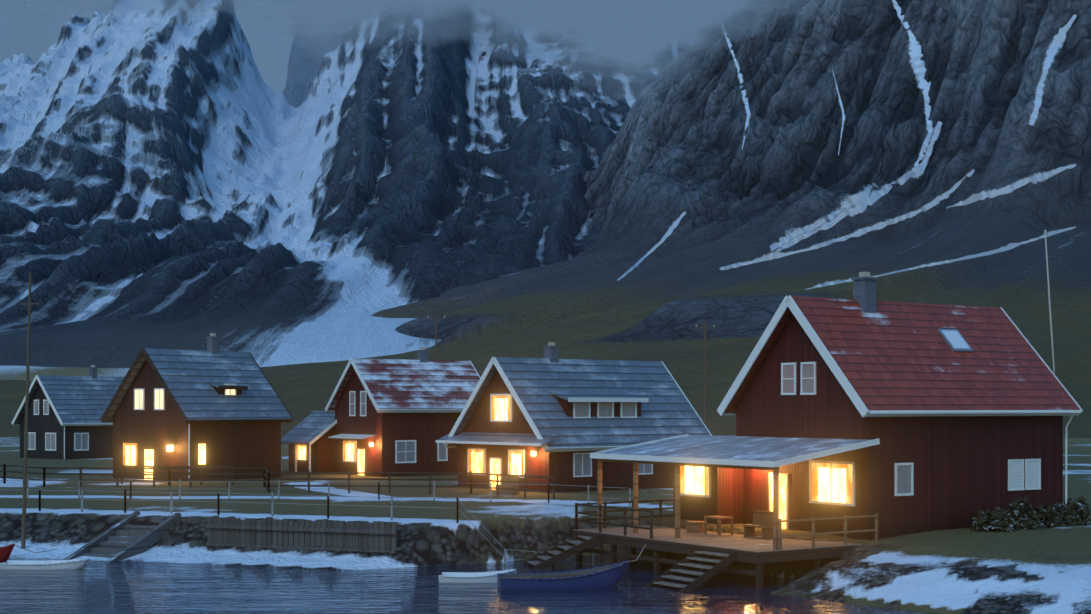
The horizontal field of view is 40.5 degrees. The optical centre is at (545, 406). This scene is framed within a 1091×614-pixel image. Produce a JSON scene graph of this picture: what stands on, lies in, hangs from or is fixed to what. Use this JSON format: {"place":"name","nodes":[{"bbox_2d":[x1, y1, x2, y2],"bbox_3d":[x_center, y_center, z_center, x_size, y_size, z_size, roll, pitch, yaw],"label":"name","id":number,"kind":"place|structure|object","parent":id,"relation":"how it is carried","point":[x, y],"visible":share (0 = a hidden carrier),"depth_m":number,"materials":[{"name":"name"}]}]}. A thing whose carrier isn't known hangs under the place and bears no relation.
{"place":"outdoors","nodes":[
{"label":"outdoors","id":0,"kind":"place"},
{"bbox_2d":[0,0,292,92],"bbox_3d":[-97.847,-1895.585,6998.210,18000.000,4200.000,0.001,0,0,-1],"label":"sky","id":1,"kind":"structure","parent":0,"point":[32,38],"depth_m":6968.42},
{"bbox_2d":[282,34,341,107],"bbox_3d":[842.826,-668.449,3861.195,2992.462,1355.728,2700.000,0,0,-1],"label":"mountain","id":2,"kind":"structure","parent":0,"point":[302,70],"depth_m":3729.22,"materials":[{"name":"white snow"}]},
{"bbox_2d":[0,0,684,367],"bbox_3d":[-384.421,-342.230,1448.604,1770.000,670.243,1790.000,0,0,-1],"label":"mountain","id":3,"kind":"structure","parent":0,"point":[186,184],"depth_m":1309.97,"materials":[{"name":"grey stone"}]},
{"bbox_2d":[0,0,869,102],"bbox_3d":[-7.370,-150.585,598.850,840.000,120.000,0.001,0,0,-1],"label":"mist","id":4,"kind":"structure","parent":0,"point":[637,40],"depth_m":599.04,"materials":[{"name":"grey"}]},
{"bbox_2d":[0,555,937,613],"bbox_3d":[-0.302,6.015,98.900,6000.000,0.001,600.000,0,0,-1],"label":"water","id":5,"kind":"structure","parent":0,"point":[105,587],"depth_m":47.51,"materials":[{"name":"blue liquid"}]},
{"bbox_2d":[0,558,89,569],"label":"rowboat","id":6,"kind":"object","parent":5,"relation":"on","point":[44,564],"visible":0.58,"depth_m":54.49,"materials":[{"name":"white"}]},
{"bbox_2d":[439,569,515,582],"bbox_3d":[-2.312,5.935,50.866,2.632,0.701,1.200,0,0,3],"label":"white boat","id":7,"kind":"object","parent":5,"relation":"in","point":[469,577],"visible":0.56,"depth_m":50.41,"materials":[{"name":"white"}]},
{"bbox_2d":[497,545,645,590],"bbox_3d":[1.411,5.657,49.650,6.603,1.509,2.549,0,0,-32],"label":"blue boat","id":8,"kind":"object","parent":5,"relation":"on","point":[610,576],"visible":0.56,"depth_m":48.41,"materials":[{"name":"blue"}]},
{"bbox_2d":[0,0,1090,437],"bbox_3d":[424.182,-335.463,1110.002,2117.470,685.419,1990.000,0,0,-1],"label":"mountain","id":9,"kind":"structure","parent":0,"point":[672,152],"depth_m":841.99,"materials":[{"name":"grey stone"}]},
{"bbox_2d":[617,0,1076,289],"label":"snow streaks","id":10,"kind":"object","parent":9,"relation":"on","point":[861,200],"visible":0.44,"depth_m":839.28,"materials":[{"name":"white snow"}]},
{"bbox_2d":[0,366,1090,613],"bbox_3d":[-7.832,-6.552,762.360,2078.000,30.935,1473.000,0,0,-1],"label":"ground","id":11,"kind":"structure","parent":0,"point":[968,570],"depth_m":58.43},
{"bbox_2d":[0,543,55,562],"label":"red boat","id":12,"kind":"object","parent":11,"relation":"on","point":[5,552],"visible":0.92,"depth_m":56.29,"materials":[{"name":"red"}]},
{"bbox_2d":[19,272,38,548],"bbox_3d":[-21.109,0.306,60.402,0.801,11.585,0.170,0,0,-1],"label":"utility pole","id":13,"kind":"object","parent":11,"relation":"on","point":[23,533],"visible":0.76,"depth_m":60.35,"materials":[{"name":"brown"}]},
{"bbox_2d":[12,365,123,458],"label":"house","id":14,"kind":"structure","parent":11,"relation":"on","point":[65,413],"depth_m":125.64,"materials":[{"name":"black wood"}]},
{"bbox_2d":[63,511,180,561],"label":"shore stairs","id":15,"kind":"structure","parent":11,"relation":"on","point":[115,542],"depth_m":59.40,"materials":[{"name":"stone"}]},
{"bbox_2d":[100,333,292,479],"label":"house","id":16,"kind":"structure","parent":11,"relation":"on","point":[212,405],"depth_m":89.49,"materials":[{"name":"brown wood"}]},
{"bbox_2d":[0,464,554,498],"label":"wooden fence","id":17,"kind":"object","parent":11,"relation":"on","point":[265,474],"visible":0.77,"depth_m":80.64,"materials":[{"name":"brown wood"}]},
{"bbox_2d":[206,516,396,552],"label":"pile wall","id":18,"kind":"structure","parent":11,"relation":"on","point":[325,534],"depth_m":57.51,"materials":[{"name":"grey wood"}]},
{"bbox_2d":[0,478,630,564],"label":"fence wire","id":19,"kind":"object","parent":11,"relation":"on","point":[328,498],"visible":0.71,"depth_m":63.69,"materials":[{"name":"grey metal"}]},
{"bbox_2d":[281,347,480,476],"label":"house","id":20,"kind":"structure","parent":11,"relation":"on","point":[391,415],"depth_m":95.47,"materials":[{"name":"red wood"}]},
{"bbox_2d":[427,312,445,359],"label":"power pole","id":21,"kind":"object","parent":11,"relation":"on","point":[435,318],"visible":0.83,"depth_m":108.74,"materials":[{"name":"brown wood"}]},
{"bbox_2d":[436,342,711,494],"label":"house","id":22,"kind":"structure","parent":11,"relation":"on","point":[550,414],"depth_m":78.38,"materials":[{"name":"red"}]},
{"bbox_2d":[695,320,715,425],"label":"power pole","id":23,"kind":"object","parent":11,"relation":"on","point":[704,327],"visible":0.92,"depth_m":98.99,"materials":[{"name":"brown wood"}]},
{"bbox_2d":[523,272,1082,591],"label":"house with deck","id":24,"kind":"structure","parent":11,"relation":"on","point":[863,414],"depth_m":54.94,"materials":[{"name":"red wood"}]},
{"bbox_2d":[970,507,1021,531],"bbox_3d":[16.276,4.161,53.866,1.939,0.967,1.366,0,0,-25],"label":"shrub","id":25,"kind":"object","parent":11,"relation":"on","point":[999,519],"visible":0.96,"depth_m":53.60,"materials":[{"name":"green plant"}]},
{"bbox_2d":[1006,496,1041,529],"bbox_3d":[17.570,3.972,54.648,1.352,1.313,1.181,0,0,-1],"label":"shrub","id":26,"kind":"object","parent":11,"relation":"on","point":[1027,518],"visible":0.73,"depth_m":54.35,"materials":[{"name":"green plant"}]},
{"bbox_2d":[1034,504,1071,527],"bbox_3d":[18.852,4.124,55.567,1.953,0.996,1.329,0,0,-36],"label":"shrub","id":27,"kind":"object","parent":11,"relation":"on","point":[1048,515],"visible":0.71,"depth_m":55.23,"materials":[{"name":"green plant"}]},
{"bbox_2d":[1044,230,1063,503],"bbox_3d":[21.372,-1.320,62.002,0.900,12.170,0.200,0,0,-1],"label":"flagpole","id":28,"kind":"object","parent":11,"relation":"on","point":[1052,347],"visible":0.46,"depth_m":61.97,"materials":[{"name":"silver metal"}]},
{"bbox_2d":[1043,496,1090,525],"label":"shrub","id":29,"kind":"object","parent":11,"relation":"on","point":[1083,511],"visible":0.56,"depth_m":55.86,"materials":[{"name":"green plant"}]}
]}

